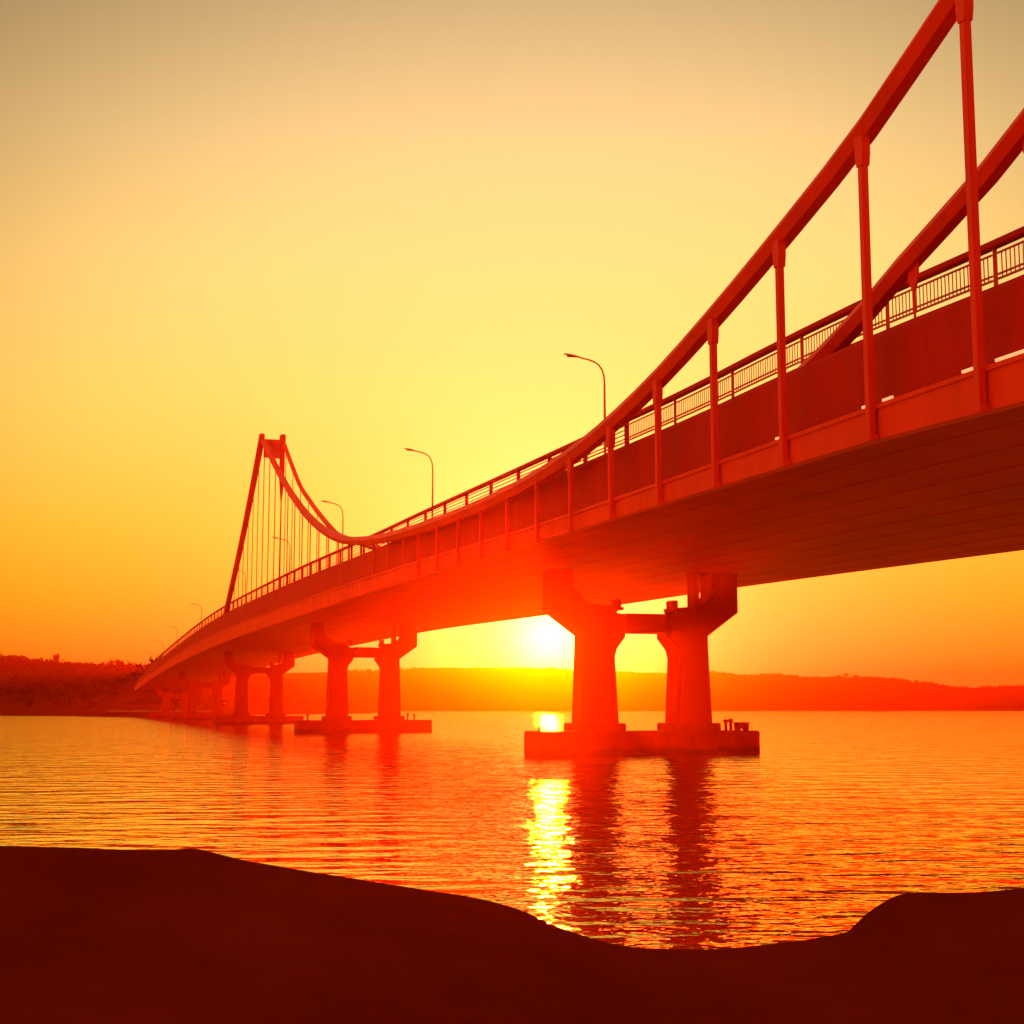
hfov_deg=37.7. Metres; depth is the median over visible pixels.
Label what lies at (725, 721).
mooring post
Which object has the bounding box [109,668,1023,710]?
hills
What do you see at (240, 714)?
bridge pier
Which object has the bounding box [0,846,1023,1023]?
ground
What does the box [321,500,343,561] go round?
street lamp
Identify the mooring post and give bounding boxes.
[723,719,727,730]
[728,718,732,730]
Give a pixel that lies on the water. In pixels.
(804, 825)
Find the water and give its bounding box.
[0,711,1023,948]
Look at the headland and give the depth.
582.87 m
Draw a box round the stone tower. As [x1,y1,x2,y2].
[53,654,59,665]
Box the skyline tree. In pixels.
[114,658,120,664]
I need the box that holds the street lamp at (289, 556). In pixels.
[273,537,289,582]
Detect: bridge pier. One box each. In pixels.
[149,685,202,716]
[171,671,230,719]
[213,652,303,723]
[294,624,431,732]
[524,569,759,755]
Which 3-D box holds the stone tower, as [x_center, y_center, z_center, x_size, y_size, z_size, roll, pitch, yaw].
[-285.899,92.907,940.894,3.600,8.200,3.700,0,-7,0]
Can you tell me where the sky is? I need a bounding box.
[0,0,1023,687]
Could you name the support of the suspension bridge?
on the bridge pier at (595, 726)
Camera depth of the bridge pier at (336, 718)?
156.05 m
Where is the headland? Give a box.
[0,659,377,716]
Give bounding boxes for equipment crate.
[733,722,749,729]
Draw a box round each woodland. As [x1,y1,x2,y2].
[0,653,357,711]
[287,666,1023,692]
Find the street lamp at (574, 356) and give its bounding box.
[564,353,606,453]
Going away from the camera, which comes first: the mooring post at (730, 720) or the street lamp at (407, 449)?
the mooring post at (730, 720)
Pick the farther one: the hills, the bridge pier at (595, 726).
the hills
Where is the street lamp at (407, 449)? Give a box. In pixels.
[404,448,432,517]
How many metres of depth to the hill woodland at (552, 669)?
1599.52 m
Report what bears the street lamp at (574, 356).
on the suspension bridge
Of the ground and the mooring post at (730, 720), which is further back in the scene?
the mooring post at (730, 720)
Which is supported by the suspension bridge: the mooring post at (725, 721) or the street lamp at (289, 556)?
the street lamp at (289, 556)
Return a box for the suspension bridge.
[123,0,1023,704]
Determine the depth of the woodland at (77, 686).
706.83 m
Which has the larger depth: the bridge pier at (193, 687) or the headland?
the headland
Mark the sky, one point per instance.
(360, 233)
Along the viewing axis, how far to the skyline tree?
939.26 m

